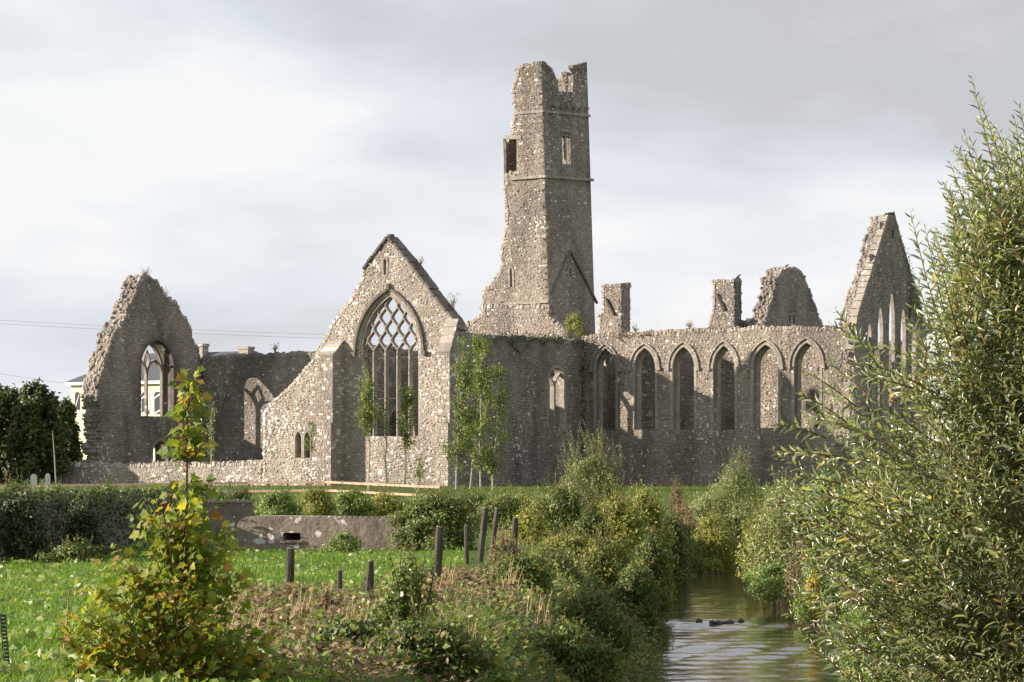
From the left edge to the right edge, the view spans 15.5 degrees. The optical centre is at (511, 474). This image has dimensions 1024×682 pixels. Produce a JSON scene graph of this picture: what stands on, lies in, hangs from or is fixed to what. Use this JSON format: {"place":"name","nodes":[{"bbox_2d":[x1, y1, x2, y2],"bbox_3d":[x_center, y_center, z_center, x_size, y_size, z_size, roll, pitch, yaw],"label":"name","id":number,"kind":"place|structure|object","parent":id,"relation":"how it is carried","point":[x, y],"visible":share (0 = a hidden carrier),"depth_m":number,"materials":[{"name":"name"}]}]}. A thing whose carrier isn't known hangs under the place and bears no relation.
{"place":"outdoors","nodes":[
{"label":"outdoors","id":0,"kind":"place"},
{"bbox_2d":[0,539,467,681],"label":"meadow grass","id":1,"kind":"structure","parent":0,"point":[41,674],"depth_m":54.50,"materials":[{"name":"green plant"}]},
{"bbox_2d":[0,478,1017,681],"bbox_3d":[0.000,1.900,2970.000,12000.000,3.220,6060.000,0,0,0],"label":"ground","id":2,"kind":"structure","parent":0,"point":[406,677],"depth_m":82.44,"materials":[{"name":"green plant"}]},
{"bbox_2d":[0,615,9,663],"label":"perforated stake","id":3,"kind":"object","parent":2,"relation":"on","point":[5,638],"visible":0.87,"depth_m":30.00,"materials":[{"name":"metal"}]},
{"bbox_2d":[0,383,28,484],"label":"broadleaf tree","id":4,"kind":"object","parent":2,"relation":"on","point":[9,400],"visible":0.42,"depth_m":221.18,"materials":[{"name":"green plant"}]},
{"bbox_2d":[0,468,31,493],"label":"garden shrub","id":5,"kind":"object","parent":2,"relation":"on","point":[13,485],"visible":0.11,"depth_m":119.90,"materials":[{"name":"green plant"}]},
{"bbox_2d":[0,482,52,561],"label":"ivy bush","id":6,"kind":"object","parent":2,"relation":"on","point":[26,531],"visible":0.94,"depth_m":67.87,"materials":[{"name":"green plant"}]},
{"bbox_2d":[4,377,70,484],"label":"broadleaf tree","id":7,"kind":"object","parent":2,"relation":"on","point":[37,424],"visible":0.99,"depth_m":215.42,"materials":[{"name":"green plant"}]},
{"bbox_2d":[55,395,84,461],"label":"broadleaf tree","id":8,"kind":"object","parent":2,"relation":"on","point":[67,413],"visible":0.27,"depth_m":225.62,"materials":[{"name":"green plant"}]},
{"bbox_2d":[33,533,116,563],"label":"nettle patch","id":9,"kind":"object","parent":2,"relation":"on","point":[76,549],"visible":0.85,"depth_m":65.86,"materials":[{"name":"green plant"}]},
{"bbox_2d":[54,493,109,556],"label":"ivy bush","id":10,"kind":"object","parent":2,"relation":"on","point":[77,519],"visible":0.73,"depth_m":70.87,"materials":[{"name":"green plant"}]},
{"bbox_2d":[0,486,207,560],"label":"hedge","id":11,"kind":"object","parent":2,"relation":"on","point":[56,506],"depth_m":76.19,"materials":[{"name":"green plant"}]},
{"bbox_2d":[80,273,201,463],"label":"gable ruin","id":12,"kind":"object","parent":2,"relation":"on","point":[145,312],"visible":0.73,"depth_m":218.34,"materials":[{"name":"stone"}]},
{"bbox_2d":[141,343,163,415],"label":"window frame","id":13,"kind":"structure","parent":12,"relation":"in","point":[145,366],"depth_m":220.67,"materials":[{"name":"stone"}]},
{"bbox_2d":[50,459,262,484],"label":"churchyard wall","id":14,"kind":"structure","parent":2,"relation":"on","point":[144,472],"depth_m":212.35,"materials":[{"name":"grey stone"}]},
{"bbox_2d":[64,344,258,460],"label":"cream house","id":15,"kind":"structure","parent":2,"relation":"on","point":[75,384],"depth_m":286.01,"materials":[{"name":"stone"}]},
{"bbox_2d":[25,364,302,681],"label":"maple sapling","id":16,"kind":"object","parent":2,"relation":"on","point":[190,649],"visible":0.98,"depth_m":27.90,"materials":[{"name":"green plant"}]},
{"bbox_2d":[204,400,218,488],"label":"young poplar","id":17,"kind":"object","parent":2,"relation":"on","point":[211,429],"visible":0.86,"depth_m":181.97,"materials":[{"name":"green plant"}]},
{"bbox_2d":[0,480,439,498],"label":"rail fence","id":18,"kind":"object","parent":2,"relation":"on","point":[361,483],"visible":0.48,"depth_m":172.58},
{"bbox_2d":[200,500,253,540],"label":"block wall","id":19,"kind":"structure","parent":2,"relation":"on","point":[234,511],"depth_m":86.36,"materials":[{"name":"concrete"}]},
{"bbox_2d":[0,535,467,681],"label":"field weed leaves","id":20,"kind":"object","parent":2,"relation":"on","point":[57,651],"visible":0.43,"depth_m":44.83,"materials":[{"name":"green plant"}]},
{"bbox_2d":[225,482,261,515],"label":"garden shrub","id":21,"kind":"object","parent":2,"relation":"on","point":[237,495],"visible":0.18,"depth_m":103.91,"materials":[{"name":"green plant"}]},
{"bbox_2d":[257,479,306,515],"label":"garden shrub","id":22,"kind":"object","parent":2,"relation":"on","point":[276,503],"visible":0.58,"depth_m":100.83,"materials":[{"name":"green plant"}]},
{"bbox_2d":[19,562,561,681],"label":"dead weed litter","id":23,"kind":"object","parent":2,"relation":"on","point":[296,630],"visible":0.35,"depth_m":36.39,"materials":[{"name":"brown plant"}]},
{"bbox_2d":[286,547,294,585],"bbox_3d":[-3.081,1.434,51.994,0.132,0.856,0.135,0,0,0],"label":"fence post","id":24,"kind":"object","parent":2,"relation":"on","point":[290,552],"visible":0.69,"depth_m":51.95,"materials":[{"name":"grey wood"}]},
{"bbox_2d":[200,350,391,461],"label":"nave wall","id":25,"kind":"structure","parent":2,"relation":"on","point":[245,389],"depth_m":221.02,"materials":[{"name":"grey stone"}]},
{"bbox_2d":[292,475,343,515],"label":"garden shrub","id":26,"kind":"object","parent":2,"relation":"on","point":[316,503],"visible":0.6,"depth_m":101.83,"materials":[{"name":"green plant"}]},
{"bbox_2d":[311,576,345,614],"bbox_3d":[-1.970,1.369,40.006,0.392,0.574,0.316,0,0,0],"label":"dead dock","id":27,"kind":"object","parent":2,"relation":"on","point":[325,598],"visible":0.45,"depth_m":39.98,"materials":[{"name":"brown plant"}]},
{"bbox_2d":[236,515,426,550],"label":"stone wall","id":28,"kind":"structure","parent":2,"relation":"on","point":[276,532],"depth_m":79.65,"materials":[{"name":"grey stone"}]},
{"bbox_2d":[289,601,387,661],"bbox_3d":[-1.323,1.492,31.044,1.118,0.908,1.022,0,0,21],"label":"leafy shrub","id":29,"kind":"object","parent":2,"relation":"on","point":[364,629],"visible":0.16,"depth_m":30.91,"materials":[{"name":"green plant"}]},
{"bbox_2d":[318,527,366,552],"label":"bank bush","id":30,"kind":"object","parent":2,"relation":"on","point":[343,538],"visible":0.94,"depth_m":77.94,"materials":[{"name":"green plant"}]},
{"bbox_2d":[332,480,378,515],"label":"garden shrub","id":31,"kind":"object","parent":2,"relation":"on","point":[357,503],"visible":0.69,"depth_m":102.82,"materials":[{"name":"green plant"}]},
{"bbox_2d":[354,364,381,489],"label":"young poplar","id":32,"kind":"object","parent":2,"relation":"on","point":[369,416],"visible":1,"depth_m":185.88,"materials":[{"name":"green plant"}]},
{"bbox_2d":[377,397,392,490],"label":"young poplar","id":33,"kind":"object","parent":2,"relation":"on","point":[384,422],"visible":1,"depth_m":185.97,"materials":[{"name":"green plant"}]},
{"bbox_2d":[368,480,411,516],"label":"garden shrub","id":34,"kind":"object","parent":2,"relation":"on","point":[383,502],"visible":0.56,"depth_m":103.82,"materials":[{"name":"green plant"}]},
{"bbox_2d":[353,530,437,635],"bbox_3d":[-0.973,1.270,33.984,0.867,1.544,0.754,0,0,35],"label":"leafy shrub","id":35,"kind":"object","parent":2,"relation":"on","point":[401,596],"visible":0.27,"depth_m":33.94,"materials":[{"name":"green plant"}]},
{"bbox_2d":[395,382,418,488],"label":"young poplar","id":36,"kind":"object","parent":2,"relation":"on","point":[407,397],"visible":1,"depth_m":185.93,"materials":[{"name":"green plant"}]},
{"bbox_2d":[261,234,582,485],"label":"transept ruin","id":37,"kind":"object","parent":2,"relation":"on","point":[321,393],"visible":0.84,"depth_m":203.88,"materials":[{"name":"stone"}]},
{"bbox_2d":[294,430,311,457],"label":"twin window frame","id":38,"kind":"structure","parent":37,"relation":"in","point":[296,436],"depth_m":206.09,"materials":[{"name":"stone"}]},
{"bbox_2d":[350,284,426,435],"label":"window","id":39,"kind":"structure","parent":37,"relation":"in","point":[366,338],"depth_m":202.85,"materials":[{"name":"stone"}]},
{"bbox_2d":[494,331,584,353],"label":"wall ivy","id":40,"kind":"object","parent":37,"relation":"attached to","point":[544,336],"depth_m":206.12,"materials":[{"name":"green plant"}]},
{"bbox_2d":[547,365,565,428],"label":"window frame","id":41,"kind":"structure","parent":37,"relation":"in","point":[561,374],"depth_m":208.06,"materials":[{"name":"stone"}]},
{"bbox_2d":[336,598,507,681],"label":"bramble mound","id":42,"kind":"object","parent":2,"relation":"on","point":[413,639],"visible":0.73,"depth_m":30.30,"materials":[{"name":"green plant"}]},
{"bbox_2d":[1,482,853,555],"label":"meadow growth","id":43,"kind":"object","parent":2,"relation":"on","point":[483,488],"visible":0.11,"depth_m":176.10,"materials":[{"name":"green plant"}]},
{"bbox_2d":[380,479,488,551],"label":"bank bush","id":44,"kind":"object","parent":2,"relation":"on","point":[442,511],"visible":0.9,"depth_m":77.26,"materials":[{"name":"green plant"}]},
{"bbox_2d":[433,526,443,578],"bbox_3d":[-1.033,1.282,51.994,0.173,1.150,0.134,0,0,0],"label":"fence post","id":45,"kind":"object","parent":2,"relation":"on","point":[439,534],"visible":0.72,"depth_m":51.95,"materials":[{"name":"grey wood"}]},
{"bbox_2d":[437,333,477,488],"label":"young poplar","id":46,"kind":"object","parent":2,"relation":"on","point":[463,379],"visible":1,"depth_m":184.85,"materials":[{"name":"green plant"}]},
{"bbox_2d":[447,563,481,585],"bbox_3d":[-0.620,1.421,49.996,0.522,0.511,0.379,0,0,0],"label":"dead dock","id":47,"kind":"object","parent":2,"relation":"on","point":[458,575],"visible":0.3,"depth_m":49.96,"materials":[{"name":"brown plant"}]},
{"bbox_2d":[452,320,494,488],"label":"young poplar","id":48,"kind":"object","parent":2,"relation":"on","point":[476,348],"visible":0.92,"depth_m":185.44,"materials":[{"name":"green plant"}]},
{"bbox_2d":[446,482,505,522],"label":"scrub bush","id":49,"kind":"object","parent":2,"relation":"on","point":[475,498],"visible":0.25,"depth_m":107.75,"materials":[{"name":"green plant"}]},
{"bbox_2d":[462,335,495,489],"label":"young poplar","id":50,"kind":"object","parent":2,"relation":"on","point":[480,384],"visible":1,"depth_m":183.93,"materials":[{"name":"green plant"}]},
{"bbox_2d":[389,303,574,435],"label":"crossing wall","id":51,"kind":"structure","parent":2,"relation":"on","point":[535,319],"depth_m":214.88,"materials":[{"name":"grey stone"}]},
{"bbox_2d":[564,310,584,337],"bbox_3d":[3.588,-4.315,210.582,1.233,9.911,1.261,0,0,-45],"label":"shrub","id":52,"kind":"object","parent":51,"relation":"on","point":[574,326],"visible":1,"depth_m":210.48,"materials":[{"name":"green plant"}]},
{"bbox_2d":[477,507,488,561],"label":"fence post","id":53,"kind":"object","parent":2,"relation":"on","point":[483,529],"visible":0.88,"depth_m":67.95,"materials":[{"name":"grey wood"}]},
{"bbox_2d":[451,620,522,681],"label":"leafy shrub","id":54,"kind":"object","parent":2,"relation":"on","point":[497,675],"visible":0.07,"depth_m":32.91,"materials":[{"name":"green plant"}]},
{"bbox_2d":[478,360,512,489],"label":"young poplar","id":55,"kind":"object","parent":2,"relation":"on","point":[490,464],"visible":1,"depth_m":184.54,"materials":[{"name":"green plant"}]},
{"bbox_2d":[467,483,531,530],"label":"bank bush","id":56,"kind":"object","parent":2,"relation":"on","point":[512,503],"visible":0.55,"depth_m":97.78,"materials":[{"name":"green plant"}]},
{"bbox_2d":[485,527,521,564],"bbox_3d":[-0.109,1.241,63.992,0.728,0.749,0.435,0,0,0],"label":"dead dock","id":57,"kind":"object","parent":2,"relation":"on","point":[502,543],"visible":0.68,"depth_m":63.96,"materials":[{"name":"brown plant"}]},
{"bbox_2d":[496,487,551,544],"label":"bank bush","id":58,"kind":"object","parent":2,"relation":"on","point":[531,525],"visible":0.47,"depth_m":83.86,"materials":[{"name":"green plant"}]},
{"bbox_2d":[482,539,566,617],"bbox_3d":[0.131,1.458,49.958,1.267,1.243,1.036,0,0,0],"label":"bramble mound","id":59,"kind":"object","parent":2,"relation":"on","point":[537,571],"visible":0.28,"depth_m":49.91,"materials":[{"name":"green plant"}]},
{"bbox_2d":[479,60,597,356],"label":"bell tower","id":60,"kind":"structure","parent":2,"relation":"on","point":[546,251],"depth_m":215.84,"materials":[{"name":"stone"}]},
{"bbox_2d":[522,466,589,539],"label":"bank bush","id":61,"kind":"object","parent":2,"relation":"on","point":[564,510],"visible":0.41,"depth_m":89.78,"materials":[{"name":"green plant"}]},
{"bbox_2d":[432,542,693,681],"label":"dead bank herbage","id":62,"kind":"object","parent":2,"relation":"on","point":[520,664],"visible":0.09,"depth_m":43.33,"materials":[{"name":"brown plant"}]},
{"bbox_2d":[531,522,594,562],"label":"bank bush","id":63,"kind":"object","parent":2,"relation":"on","point":[579,542],"visible":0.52,"depth_m":69.82,"materials":[{"name":"green plant"}]},
{"bbox_2d":[535,529,597,595],"bbox_3d":[0.758,1.461,59.946,1.237,1.252,0.918,0,0,0],"label":"bank bush","id":64,"kind":"object","parent":2,"relation":"on","point":[562,560],"visible":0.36,"depth_m":59.87,"materials":[{"name":"green plant"}]},
{"bbox_2d":[428,513,719,681],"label":"yellowing bank herbage","id":65,"kind":"object","parent":2,"relation":"on","point":[540,667],"visible":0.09,"depth_m":45.17,"materials":[{"name":"green plant"}]},
{"bbox_2d":[513,612,638,681],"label":"bramble mound","id":66,"kind":"object","parent":2,"relation":"on","point":[571,647],"visible":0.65,"depth_m":41.85,"materials":[{"name":"green plant"}]},
{"bbox_2d":[558,482,618,580],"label":"bank bush","id":67,"kind":"object","parent":2,"relation":"on","point":[588,519],"visible":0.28,"depth_m":76.91,"materials":[{"name":"green plant"}]},
{"bbox_2d":[557,420,631,536],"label":"willow shrub","id":68,"kind":"object","parent":2,"relation":"on","point":[596,470],"visible":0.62,"depth_m":103.77,"materials":[{"name":"green plant"}]},
{"bbox_2d":[555,577,653,681],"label":"bramble mound","id":69,"kind":"object","parent":2,"relation":"on","point":[597,608],"visible":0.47,"depth_m":49.87,"materials":[{"name":"green plant"}]},
{"bbox_2d":[574,514,635,606],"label":"bank bush","id":70,"kind":"object","parent":2,"relation":"on","point":[606,558],"visible":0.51,"depth_m":67.80,"materials":[{"name":"green plant"}]},
{"bbox_2d":[596,282,631,365],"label":"masonry pier","id":71,"kind":"structure","parent":2,"relation":"on","point":[613,316],"depth_m":230.33,"materials":[{"name":"stone"}]},
{"bbox_2d":[591,474,665,575],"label":"bank bush","id":72,"kind":"object","parent":2,"relation":"on","point":[620,514],"visible":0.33,"depth_m":81.72,"materials":[{"name":"green plant"}]},
{"bbox_2d":[602,554,674,645],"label":"bank bush","id":73,"kind":"object","parent":2,"relation":"on","point":[634,584],"visible":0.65,"depth_m":65.82,"materials":[{"name":"green plant"}]},
{"bbox_2d":[621,474,679,601],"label":"bank bush","id":74,"kind":"object","parent":2,"relation":"on","point":[657,513],"visible":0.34,"depth_m":87.88,"materials":[{"name":"green plant"}]},
{"bbox_2d":[631,524,677,620],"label":"bank bush","id":75,"kind":"object","parent":2,"relation":"on","point":[652,551],"visible":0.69,"depth_m":75.91,"materials":[{"name":"green plant"}]},
{"bbox_2d":[668,473,685,513],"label":"dock clump","id":76,"kind":"object","parent":2,"relation":"on","point":[678,498],"visible":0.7,"depth_m":125.97,"materials":[{"name":"brown plant"}]},
{"bbox_2d":[658,498,698,587],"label":"scrub bush","id":77,"kind":"object","parent":2,"relation":"on","point":[681,572],"visible":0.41,"depth_m":99.83,"materials":[{"name":"green plant"}]},
{"bbox_2d":[674,500,697,544],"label":"dock clump","id":78,"kind":"object","parent":2,"relation":"on","point":[689,514],"visible":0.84,"depth_m":117.96,"materials":[{"name":"brown plant"}]},
{"bbox_2d":[392,514,1002,681],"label":"bank grass","id":79,"kind":"structure","parent":2,"relation":"on","point":[475,617],"depth_m":42.12,"materials":[{"name":"plant"}]},
{"bbox_2d":[420,486,986,681],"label":"bushes","id":80,"kind":"object","parent":2,"relation":"on","point":[523,656],"visible":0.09,"depth_m":44.76,"materials":[{"name":"green plant"}]},
{"bbox_2d":[683,488,725,552],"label":"scrub bush","id":81,"kind":"object","parent":2,"relation":"on","point":[698,510],"visible":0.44,"depth_m":119.84,"materials":[{"name":"green plant"}]},
{"bbox_2d":[685,502,748,573],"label":"bank bush","id":82,"kind":"object","parent":2,"relation":"on","point":[710,529],"visible":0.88,"depth_m":113.80,"materials":[{"name":"green plant"}]},
{"bbox_2d":[708,278,741,328],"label":"masonry pier","id":83,"kind":"structure","parent":2,"relation":"on","point":[727,306],"depth_m":225.48,"materials":[{"name":"stone"}]},
{"bbox_2d":[698,439,768,568],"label":"willow shrub","id":84,"kind":"object","parent":2,"relation":"on","point":[732,487],"visible":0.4,"depth_m":119.77,"materials":[{"name":"green plant"}]},
{"bbox_2d":[582,211,928,485],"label":"choir ruin","id":85,"kind":"object","parent":2,"relation":"on","point":[687,406],"visible":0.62,"depth_m":204.68,"materials":[{"name":"stone"}]},
{"bbox_2d":[589,343,620,429],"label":"window","id":86,"kind":"structure","parent":85,"relation":"in","point":[609,349],"depth_m":209.29,"materials":[{"name":"stone"}]},
{"bbox_2d":[627,342,660,429],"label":"window","id":87,"kind":"structure","parent":85,"relation":"in","point":[650,349],"depth_m":207.76,"materials":[{"name":"stone"}]},
{"bbox_2d":[666,341,699,429],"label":"window","id":88,"kind":"structure","parent":85,"relation":"in","point":[687,347],"depth_m":206.24,"materials":[{"name":"stone"}]},
{"bbox_2d":[706,340,740,429],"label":"window","id":89,"kind":"structure","parent":85,"relation":"in","point":[728,346],"depth_m":204.74,"materials":[{"name":"stone"}]},
{"bbox_2d":[746,339,783,427],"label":"window","id":90,"kind":"structure","parent":85,"relation":"in","point":[776,352],"depth_m":203.20,"materials":[{"name":"stone"}]},
{"bbox_2d":[787,337,825,427],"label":"window","id":91,"kind":"structure","parent":85,"relation":"in","point":[818,350],"depth_m":201.66,"materials":[{"name":"stone"}]},
{"bbox_2d":[734,499,780,586],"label":"bank bush","id":92,"kind":"object","parent":2,"relation":"on","point":[745,551],"visible":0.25,"depth_m":95.93,"materials":[{"name":"green plant"}]},
{"bbox_2d":[742,554,807,609],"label":"bank bush","id":93,"kind":"object","parent":2,"relation":"on","point":[771,579],"visible":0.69,"depth_m":82.84,"materials":[{"name":"green plant"}]},
{"bbox_2d":[737,467,825,605],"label":"bank bush","id":94,"kind":"object","parent":2,"relation":"on","point":[777,530],"visible":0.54,"depth_m":85.77,"materials":[{"name":"plant"}]},
{"bbox_2d":[752,266,823,326],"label":"gable","id":95,"kind":"structure","parent":2,"relation":"on","point":[784,297],"depth_m":229.42,"materials":[{"name":"stone"}]},
{"bbox_2d":[782,535,809,617],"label":"bank bush","id":96,"kind":"object","parent":2,"relation":"on","point":[797,575],"visible":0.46,"depth_m":77.95,"materials":[{"name":"green plant"}]},
{"bbox_2d":[806,566,822,633],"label":"yellow plant","id":97,"kind":"object","parent":2,"relation":"on","point":[813,582],"visible":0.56,"depth_m":69.98,"materials":[{"name":"brown plant"}]},
{"bbox_2d":[786,531,851,626],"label":"bank bush","id":98,"kind":"object","parent":2,"relation":"on","point":[824,589],"visible":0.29,"depth_m":73.94,"materials":[{"name":"green plant"}]},
{"bbox_2d":[783,464,856,585],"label":"scrub bush","id":99,"kind":"object","parent":2,"relation":"on","point":[824,522],"visible":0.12,"depth_m":87.86,"materials":[{"name":"green plant"}]},
{"bbox_2d":[831,447,921,574],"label":"scrub bush","id":100,"kind":"object","parent":2,"relation":"on","point":[863,506],"visible":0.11,"depth_m":77.96,"materials":[{"name":"green plant"}]},
{"bbox_2d":[834,539,921,681],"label":"bank bush","id":101,"kind":"object","parent":2,"relation":"on","point":[855,663],"visible":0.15,"depth_m":51.84,"materials":[{"name":"green plant"}]},
{"bbox_2d":[762,75,1023,681],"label":"willow tree","id":102,"kind":"object","parent":2,"relation":"on","point":[981,631],"visible":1,"depth_m":24.61,"materials":[{"name":"green plant"}]},
{"bbox_2d":[807,489,1010,681],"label":"bank herbage","id":103,"kind":"object","parent":2,"relation":"on","point":[899,545],"visible":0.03,"depth_m":72.19,"materials":[{"name":"green plant"}]},
{"bbox_2d":[0,0,1023,474],"label":"sky","id":104,"kind":"structure","parent":0,"point":[254,156],"materials":[{"name":"white"}]},
{"bbox_2d":[647,569,914,681],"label":"river water","id":105,"kind":"structure","parent":0,"point":[760,644],"depth_m":67.86,"materials":[{"name":"green liquid"}]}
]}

